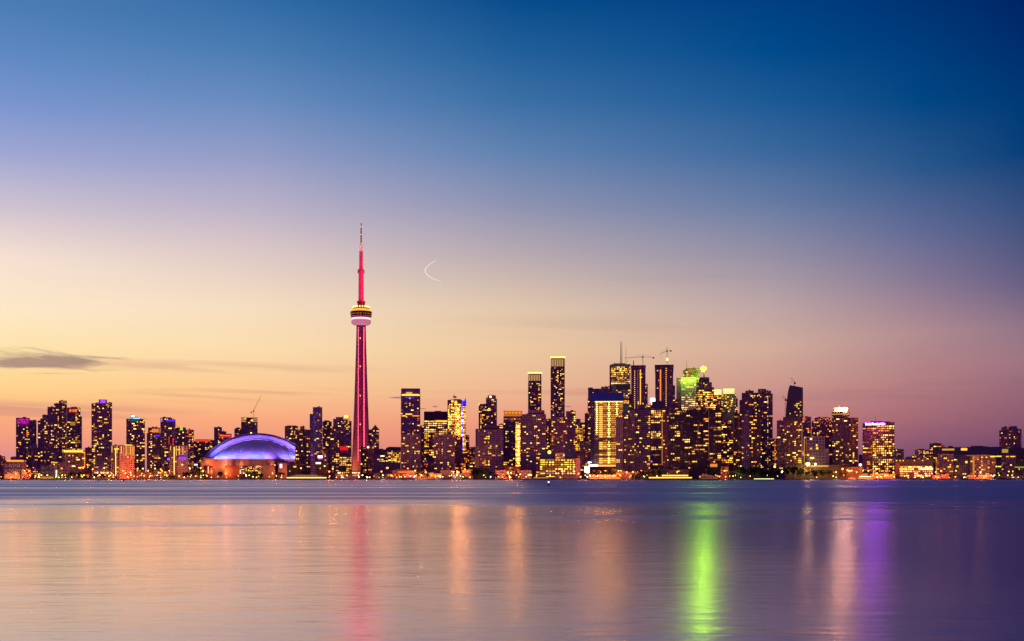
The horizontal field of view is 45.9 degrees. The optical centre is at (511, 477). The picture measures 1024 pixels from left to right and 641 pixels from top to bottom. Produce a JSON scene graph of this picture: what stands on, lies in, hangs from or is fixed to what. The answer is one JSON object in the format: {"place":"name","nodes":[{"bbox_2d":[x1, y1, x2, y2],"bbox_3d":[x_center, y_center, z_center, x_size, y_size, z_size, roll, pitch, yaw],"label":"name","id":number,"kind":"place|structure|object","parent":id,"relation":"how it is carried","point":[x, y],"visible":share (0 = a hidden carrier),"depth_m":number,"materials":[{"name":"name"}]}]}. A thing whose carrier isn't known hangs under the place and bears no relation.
{"place":"outdoors","nodes":[
{"label":"outdoors","id":0,"kind":"place"},
{"bbox_2d":[4,463,20,478],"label":"exhibition hall","id":1,"kind":"structure","parent":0,"point":[11,470],"depth_m":1798.42,"materials":[{"name":"orange glass"}]},
{"bbox_2d":[16,417,36,468],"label":"apartment tower","id":2,"kind":"structure","parent":0,"point":[26,433],"depth_m":2249.24,"materials":[{"name":"concrete"}]},
{"bbox_2d":[31,444,37,467],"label":"apartment tower","id":3,"kind":"structure","parent":0,"point":[34,455],"depth_m":2099.95,"materials":[{"name":"concrete"}]},
{"bbox_2d":[62,450,85,470],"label":"apartment block","id":4,"kind":"structure","parent":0,"point":[75,457],"depth_m":1950.22,"materials":[{"name":"brown glass"}]},
{"bbox_2d":[92,470,110,478],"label":"pavilion","id":5,"kind":"structure","parent":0,"point":[106,473],"depth_m":1820.52,"materials":[{"name":"beige stone"}]},
{"bbox_2d":[111,444,133,478],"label":"apartment block","id":6,"kind":"structure","parent":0,"point":[122,457],"depth_m":1903.26,"materials":[{"name":"orange concrete"}]},
{"bbox_2d":[126,414,144,478],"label":"apartment tower","id":7,"kind":"structure","parent":0,"point":[135,431],"depth_m":2180.42,"materials":[{"name":"concrete"}]},
{"bbox_2d":[135,471,153,478],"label":"pavilion","id":8,"kind":"structure","parent":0,"point":[141,474],"depth_m":1829.97,"materials":[{"name":"red brick"}]},
{"bbox_2d":[147,427,159,471],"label":"apartment tower","id":9,"kind":"structure","parent":0,"point":[153,447],"depth_m":2119.70,"materials":[{"name":"concrete"}]},
{"bbox_2d":[153,470,169,478],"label":"pavilion","id":10,"kind":"structure","parent":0,"point":[160,472],"depth_m":1849.98,"materials":[{"name":"orange stone"}]},
{"bbox_2d":[160,417,177,470],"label":"apartment tower","id":11,"kind":"structure","parent":0,"point":[168,432],"depth_m":2078.47,"materials":[{"name":"black glass"}]},
{"bbox_2d":[167,445,187,478],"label":"apartment block","id":12,"kind":"structure","parent":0,"point":[178,457],"depth_m":1912.12,"materials":[{"name":"orange concrete"}]},
{"bbox_2d":[194,439,213,470],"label":"apartment block","id":13,"kind":"structure","parent":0,"point":[203,447],"depth_m":2697.51,"materials":[{"name":"black glass"}]},
{"bbox_2d":[214,426,225,446],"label":"apartment tower","id":14,"kind":"structure","parent":0,"point":[217,430],"depth_m":2648.68,"materials":[{"name":"concrete"}]},
{"bbox_2d":[285,425,297,443],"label":"apartment tower","id":15,"kind":"structure","parent":0,"point":[290,430],"depth_m":2699.53,"materials":[{"name":"concrete"}]},
{"bbox_2d":[287,462,298,476],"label":"office block","id":16,"kind":"structure","parent":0,"point":[292,468],"depth_m":1839.84,"materials":[{"name":"black glass"}]},
{"bbox_2d":[295,425,310,474],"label":"apartment tower","id":17,"kind":"structure","parent":0,"point":[303,447],"depth_m":2021.35,"materials":[{"name":"black glass"}]},
{"bbox_2d":[311,443,317,474],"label":"office tower","id":18,"kind":"structure","parent":0,"point":[314,456],"depth_m":1951.93,"materials":[{"name":"purple concrete"}]},
{"bbox_2d":[315,461,327,478],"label":"office block","id":19,"kind":"structure","parent":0,"point":[321,468],"depth_m":1830.17,"materials":[{"name":"black glass"}]},
{"bbox_2d":[322,420,331,478],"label":"apartment tower","id":20,"kind":"structure","parent":0,"point":[327,425],"depth_m":2560.15,"materials":[{"name":"black glass"}]},
{"bbox_2d":[333,414,351,458],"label":"apartment tower","id":21,"kind":"structure","parent":0,"point":[343,423],"depth_m":2480.26,"materials":[{"name":"black glass"}]},
{"bbox_2d":[340,434,351,470],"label":"office block","id":22,"kind":"structure","parent":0,"point":[345,452],"depth_m":2079.86,"materials":[{"name":"concrete"}]},
{"bbox_2d":[335,472,358,478],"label":"pavilion","id":23,"kind":"structure","parent":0,"point":[349,475],"depth_m":1790.07,"materials":[{"name":"brown glass"}]},
{"bbox_2d":[360,445,373,478],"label":"apartment tower","id":24,"kind":"structure","parent":0,"point":[367,461],"depth_m":1962.68,"materials":[{"name":"black glass"}]},
{"bbox_2d":[368,425,378,449],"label":"apartment tower","id":25,"kind":"structure","parent":0,"point":[373,436],"depth_m":2420.47,"materials":[{"name":"concrete"}]},
{"bbox_2d":[374,447,400,461],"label":"office block","id":26,"kind":"structure","parent":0,"point":[390,454],"depth_m":2250.15,"materials":[{"name":"concrete"}]},
{"bbox_2d":[374,462,400,472],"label":"studio building","id":27,"kind":"structure","parent":0,"point":[379,467],"depth_m":2019.71,"materials":[{"name":"purple glass"}]},
{"bbox_2d":[392,469,413,478],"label":"pavilion","id":28,"kind":"structure","parent":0,"point":[407,474],"depth_m":1789.59,"materials":[{"name":"orange brick"}]},
{"bbox_2d":[401,388,419,434],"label":"apartment tower","id":29,"kind":"structure","parent":0,"point":[410,410],"depth_m":2300.00,"materials":[{"name":"concrete"}]},
{"bbox_2d":[420,425,423,462],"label":"apartment tower","id":30,"kind":"structure","parent":0,"point":[421,444],"depth_m":2499.84,"materials":[{"name":"concrete"}]},
{"bbox_2d":[420,462,433,472],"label":"office block","id":31,"kind":"structure","parent":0,"point":[428,467],"depth_m":1959.89,"materials":[{"name":"concrete"}]},
{"bbox_2d":[424,411,446,462],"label":"office tower","id":32,"kind":"structure","parent":0,"point":[435,422],"depth_m":2350.48,"materials":[{"name":"glass"}]},
{"bbox_2d":[440,469,454,478],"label":"pavilion","id":33,"kind":"structure","parent":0,"point":[446,474],"depth_m":1799.92,"materials":[{"name":"orange glass"}]},
{"bbox_2d":[455,436,465,472],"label":"apartment block","id":34,"kind":"structure","parent":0,"point":[460,459],"depth_m":2000.05,"materials":[{"name":"black brick"}]},
{"bbox_2d":[466,435,468,469],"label":"apartment tower","id":35,"kind":"structure","parent":0,"point":[467,452],"depth_m":2359.93,"materials":[{"name":"concrete"}]},
{"bbox_2d":[469,447,474,469],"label":"office block","id":36,"kind":"structure","parent":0,"point":[471,457],"depth_m":2299.87,"materials":[{"name":"concrete"}]},
{"bbox_2d":[475,425,503,478],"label":"condo tower","id":37,"kind":"structure","parent":0,"point":[489,443],"depth_m":1899.87,"materials":[{"name":"purple glass"}]},
{"bbox_2d":[495,469,511,478],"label":"pavilion","id":38,"kind":"structure","parent":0,"point":[502,473],"depth_m":1799.98,"materials":[{"name":"concrete"}]},
{"bbox_2d":[499,421,514,468],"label":"condo tower","id":39,"kind":"structure","parent":0,"point":[507,428],"depth_m":1959.97,"materials":[{"name":"black glass"}]},
{"bbox_2d":[0,480,1023,640],"bbox_3d":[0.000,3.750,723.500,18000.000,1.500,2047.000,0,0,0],"label":"water","id":40,"kind":"structure","parent":0,"point":[513,560],"depth_m":43.77,"materials":[{"name":"liquid"}]},
{"bbox_2d":[286,472,326,479],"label":"ferry","id":41,"kind":"object","parent":40,"relation":"on","point":[306,477],"visible":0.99,"depth_m":1710.71,"materials":[{"name":"yellow metal"}]},
{"bbox_2d":[649,472,692,479],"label":"ferry","id":42,"kind":"object","parent":40,"relation":"on","point":[673,476],"visible":0.99,"depth_m":1707.13,"materials":[{"name":"yellow metal"}]},
{"bbox_2d":[0,479,1023,479],"bbox_3d":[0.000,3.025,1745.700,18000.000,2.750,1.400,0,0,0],"label":"quay edge","id":43,"kind":"object","parent":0,"point":[487,479],"visible":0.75,"depth_m":1745.00,"materials":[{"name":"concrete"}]},
{"bbox_2d":[0,0,1023,471],"label":"sky","id":44,"kind":"structure","parent":0,"point":[826,196],"materials":[{"name":"blue"}]},
{"bbox_2d":[503,411,521,465],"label":"office tower","id":45,"kind":"structure","parent":0,"point":[511,416],"depth_m":2148.91,"materials":[{"name":"concrete"}]},
{"bbox_2d":[504,466,520,478],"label":"pavilion","id":46,"kind":"structure","parent":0,"point":[515,470],"depth_m":1829.95,"materials":[{"name":"red brick"}]},
{"bbox_2d":[520,409,545,478],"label":"condo tower","id":47,"kind":"structure","parent":0,"point":[532,435],"depth_m":1919.93,"materials":[{"name":"purple glass"}]},
{"bbox_2d":[528,371,541,409],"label":"condo tower","id":48,"kind":"structure","parent":0,"point":[534,389],"depth_m":2399.82,"materials":[{"name":"black glass"}]},
{"bbox_2d":[546,418,550,451],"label":"apartment tower","id":49,"kind":"structure","parent":0,"point":[548,434],"depth_m":2200.01,"materials":[{"name":"black brick"}]},
{"bbox_2d":[550,356,564,416],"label":"condo tower","id":50,"kind":"structure","parent":0,"point":[557,385],"depth_m":2399.72,"materials":[{"name":"black glass"}]},
{"bbox_2d":[536,449,579,478],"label":"office block","id":51,"kind":"structure","parent":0,"point":[566,464],"depth_m":1819.99,"materials":[{"name":"brown glass"}]},
{"bbox_2d":[551,410,575,457],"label":"condo tower","id":52,"kind":"structure","parent":0,"point":[563,433],"depth_m":1930.16,"materials":[{"name":"concrete"}]},
{"bbox_2d":[575,419,584,457],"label":"office block","id":53,"kind":"structure","parent":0,"point":[580,430],"depth_m":2349.79,"materials":[{"name":"yellow glass"}]},
{"bbox_2d":[575,440,588,478],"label":"apartment block","id":54,"kind":"structure","parent":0,"point":[582,454],"depth_m":1999.87,"materials":[{"name":"black stone"}]},
{"bbox_2d":[588,386,611,396],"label":"office tower","id":55,"kind":"structure","parent":0,"point":[606,389],"depth_m":2600.60,"materials":[{"name":"concrete"}]},
{"bbox_2d":[588,393,623,474],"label":"office tower","id":56,"kind":"structure","parent":0,"point":[604,409],"depth_m":2119.84,"materials":[{"name":"beige stone"}]},
{"bbox_2d":[610,342,630,411],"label":"office tower","id":57,"kind":"structure","parent":0,"point":[620,377],"depth_m":2749.40,"materials":[{"name":"black glass"}]},
{"bbox_2d":[616,412,628,471],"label":"condo tower","id":58,"kind":"structure","parent":0,"point":[622,442],"depth_m":1900.74,"materials":[{"name":"purple glass"}]},
{"bbox_2d":[629,361,647,409],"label":"tower under construction","id":59,"kind":"structure","parent":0,"point":[638,396],"depth_m":2379.92,"materials":[{"name":"concrete"}]},
{"bbox_2d":[628,408,649,478],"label":"condo tower","id":60,"kind":"structure","parent":0,"point":[639,439],"depth_m":1929.57,"materials":[{"name":"purple glass"}]},
{"bbox_2d":[650,401,665,468],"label":"office tower","id":61,"kind":"structure","parent":0,"point":[657,409],"depth_m":2001.89,"materials":[{"name":"concrete"}]},
{"bbox_2d":[655,365,678,412],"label":"tower under construction","id":62,"kind":"structure","parent":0,"point":[664,388],"depth_m":2420.22,"materials":[{"name":"concrete"}]},
{"bbox_2d":[649,468,688,476],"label":"pavilion","id":63,"kind":"structure","parent":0,"point":[678,470],"depth_m":1819.51,"materials":[{"name":"black glass"}]},
{"bbox_2d":[663,409,708,478],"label":"condo tower","id":64,"kind":"structure","parent":0,"point":[685,439],"depth_m":1901.55,"materials":[{"name":"black glass"}]},
{"bbox_2d":[676,377,695,409],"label":"office tower","id":65,"kind":"structure","parent":0,"point":[686,392],"depth_m":2599.82,"materials":[{"name":"green glass"}]},
{"bbox_2d":[683,361,698,386],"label":"office tower","id":66,"kind":"structure","parent":0,"point":[691,372],"depth_m":2799.60,"materials":[{"name":"green glass"}]},
{"bbox_2d":[696,366,715,409],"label":"office tower","id":67,"kind":"structure","parent":0,"point":[705,399],"depth_m":2681.62,"materials":[{"name":"black glass"}]},
{"bbox_2d":[714,389,737,477],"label":"office tower","id":68,"kind":"structure","parent":0,"point":[727,402],"depth_m":2699.62,"materials":[{"name":"black stone"}]},
{"bbox_2d":[722,419,732,478],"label":"apartment block","id":69,"kind":"structure","parent":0,"point":[727,442],"depth_m":1959.94,"materials":[{"name":"black brick"}]},
{"bbox_2d":[739,389,772,477],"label":"condo tower","id":70,"kind":"structure","parent":0,"point":[760,402],"depth_m":2145.92,"materials":[{"name":"black glass"}]},
{"bbox_2d":[773,438,776,478],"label":"office block","id":71,"kind":"structure","parent":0,"point":[775,452],"depth_m":2249.87,"materials":[{"name":"black brick"}]},
{"bbox_2d":[777,416,804,478],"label":"condo tower","id":72,"kind":"structure","parent":0,"point":[789,440],"depth_m":1980.54,"materials":[{"name":"black glass"}]},
{"bbox_2d":[786,385,802,416],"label":"office tower","id":73,"kind":"structure","parent":0,"point":[794,404],"depth_m":2499.79,"materials":[{"name":"black"}]},
{"bbox_2d":[799,414,810,463],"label":"apartment block","id":74,"kind":"structure","parent":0,"point":[806,426],"depth_m":2149.79,"materials":[{"name":"concrete"}]},
{"bbox_2d":[785,464,839,478],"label":"warehouse","id":75,"kind":"structure","parent":0,"point":[836,470],"depth_m":1828.15,"materials":[{"name":"brown concrete"}]},
{"bbox_2d":[811,417,831,464],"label":"apartment block","id":76,"kind":"structure","parent":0,"point":[821,427],"depth_m":2118.74,"materials":[{"name":"black brick"}]},
{"bbox_2d":[832,405,857,466],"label":"hotel tower","id":77,"kind":"structure","parent":0,"point":[844,439],"depth_m":2000.50,"materials":[{"name":"black glass"}]},
{"bbox_2d":[840,466,862,478],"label":"warehouse","id":78,"kind":"structure","parent":0,"point":[852,473],"depth_m":1829.68,"materials":[{"name":"orange brick"}]},
{"bbox_2d":[862,421,894,475],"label":"office tower","id":79,"kind":"structure","parent":0,"point":[878,445],"depth_m":1950.04,"materials":[{"name":"purple glass"}]},
{"bbox_2d":[870,473,894,478],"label":"pavilion","id":80,"kind":"structure","parent":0,"point":[890,476],"depth_m":1800.19,"materials":[{"name":"orange stone"}]},
{"bbox_2d":[894,449,903,473],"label":"apartment block","id":81,"kind":"structure","parent":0,"point":[898,453],"depth_m":2899.70,"materials":[{"name":"purple glass"}]},
{"bbox_2d":[895,458,932,478],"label":"office block","id":82,"kind":"structure","parent":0,"point":[911,468],"depth_m":1830.90,"materials":[{"name":"concrete"}]},
{"bbox_2d":[915,449,928,458],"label":"apartment block","id":83,"kind":"structure","parent":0,"point":[921,453],"depth_m":2800.42,"materials":[{"name":"purple glass"}]},
{"bbox_2d":[929,443,944,474],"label":"office block","id":84,"kind":"structure","parent":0,"point":[934,450],"depth_m":2301.01,"materials":[{"name":"black glass"}]},
{"bbox_2d":[941,446,1001,478],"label":"warehouse","id":85,"kind":"structure","parent":0,"point":[984,450],"depth_m":2049.30,"materials":[{"name":"blue concrete"}]},
{"bbox_2d":[993,474,1023,478],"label":"pavilion","id":86,"kind":"structure","parent":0,"point":[1013,476],"depth_m":1794.98,"materials":[{"name":"brown glass"}]},
{"bbox_2d":[999,426,1021,447],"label":"apartment tower","id":87,"kind":"structure","parent":0,"point":[1010,437],"depth_m":2350.45,"materials":[{"name":"concrete"}]},
{"bbox_2d":[1002,447,1023,458],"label":"apartment block","id":88,"kind":"structure","parent":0,"point":[1018,452],"depth_m":2203.69,"materials":[{"name":"black glass"}]},
{"bbox_2d":[1016,458,1023,474],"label":"office block","id":89,"kind":"structure","parent":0,"point":[1020,466],"depth_m":1843.91,"materials":[{"name":"black glass"}]},
{"label":"ground","id":90,"kind":"structure","parent":0,"visible":0},
{"bbox_2d":[40,465,52,478],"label":"office block","id":91,"kind":"structure","parent":90,"relation":"on","point":[46,471],"depth_m":1804.33,"materials":[{"name":"brown glass"}]},
{"bbox_2d":[38,400,66,467],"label":"apartment tower","id":92,"kind":"structure","parent":90,"relation":"on","point":[52,435],"depth_m":2201.09,"materials":[{"name":"concrete"}]},
{"bbox_2d":[53,462,77,478],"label":"office block","id":93,"kind":"structure","parent":90,"relation":"on","point":[60,469],"depth_m":1815.71,"materials":[{"name":"brown glass"}]},
{"bbox_2d":[67,407,81,449],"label":"apartment tower","id":94,"kind":"structure","parent":90,"relation":"on","point":[74,429],"depth_m":2259.78,"materials":[{"name":"concrete"}]},
{"bbox_2d":[85,447,90,470],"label":"apartment block","id":95,"kind":"structure","parent":90,"relation":"on","point":[88,455],"depth_m":2149.41,"materials":[{"name":"black brick"}]},
{"bbox_2d":[91,399,111,470],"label":"apartment tower","id":96,"kind":"structure","parent":90,"relation":"on","point":[101,426],"depth_m":2149.71,"materials":[{"name":"concrete"}]},
{"bbox_2d":[177,427,193,470],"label":"apartment tower","id":97,"kind":"structure","parent":90,"relation":"on","point":[185,437],"depth_m":2162.88,"materials":[{"name":"concrete"}]},
{"bbox_2d":[234,417,257,436],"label":"tower under construction","id":98,"kind":"structure","parent":90,"relation":"on","point":[248,425],"depth_m":2802.48,"materials":[{"name":"black glass"}]},
{"bbox_2d":[200,433,294,478],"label":"stadium","id":99,"kind":"object","parent":90,"relation":"on","point":[266,455],"visible":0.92,"depth_m":2392.68,"materials":[{"name":"purple metal"}]},
{"bbox_2d":[310,406,322,455],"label":"apartment tower","id":100,"kind":"structure","parent":90,"relation":"on","point":[316,423],"depth_m":2500.35,"materials":[{"name":"purple glass"}]},
{"bbox_2d":[330,425,339,478],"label":"apartment tower","id":101,"kind":"structure","parent":90,"relation":"on","point":[334,448],"depth_m":2039.95,"materials":[{"name":"brown glass"}]},
{"bbox_2d":[350,224,371,470],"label":"observation tower","id":102,"kind":"structure","parent":90,"relation":"on","point":[361,314],"depth_m":2600.31,"materials":[{"name":"concrete"}]},
{"bbox_2d":[401,434,419,472],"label":"condo tower","id":103,"kind":"structure","parent":90,"relation":"on","point":[410,451],"depth_m":1879.25,"materials":[{"name":"concrete"}]},
{"bbox_2d":[414,472,440,478],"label":"pavilion","id":104,"kind":"structure","parent":90,"relation":"on","point":[433,475],"depth_m":1790.26,"materials":[{"name":"orange stone"}]},
{"bbox_2d":[434,434,454,472],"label":"condo tower","id":105,"kind":"structure","parent":90,"relation":"on","point":[444,451],"depth_m":1879.31,"materials":[{"name":"concrete"}]},
{"bbox_2d":[447,398,465,450],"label":"office tower","id":106,"kind":"structure","parent":90,"relation":"on","point":[456,417],"depth_m":2279.54,"materials":[{"name":"concrete"}]},
{"bbox_2d":[479,395,496,428],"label":"apartment tower","id":107,"kind":"structure","parent":90,"relation":"on","point":[488,413],"depth_m":2349.97,"materials":[{"name":"black glass"}]},
{"bbox_2d":[708,409,721,478],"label":"condo tower","id":108,"kind":"structure","parent":90,"relation":"on","point":[715,439],"depth_m":1889.89,"materials":[{"name":"black glass"}]},
{"bbox_2d":[734,412,760,478],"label":"condo tower","id":109,"kind":"structure","parent":90,"relation":"on","point":[747,440],"depth_m":1901.33,"materials":[{"name":"purple glass"}]},
{"bbox_2d":[806,436,828,464],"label":"apartment block","id":110,"kind":"structure","parent":90,"relation":"on","point":[817,452],"depth_m":1960.45,"materials":[{"name":"purple concrete"}]},
{"bbox_2d":[935,452,952,474],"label":"office block","id":111,"kind":"structure","parent":90,"relation":"on","point":[944,462],"depth_m":1849.97,"materials":[{"name":"concrete"}]},
{"bbox_2d":[954,451,970,478],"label":"office block","id":112,"kind":"structure","parent":90,"relation":"on","point":[962,464],"depth_m":1870.39,"materials":[{"name":"purple glass"}]},
{"bbox_2d":[966,454,1000,474],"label":"office block","id":113,"kind":"structure","parent":90,"relation":"on","point":[984,464],"depth_m":1838.43,"materials":[{"name":"orange stone"}]},
{"bbox_2d":[996,454,1015,474],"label":"office block","id":114,"kind":"structure","parent":90,"relation":"on","point":[1005,464],"depth_m":1859.59,"materials":[{"name":"concrete"}]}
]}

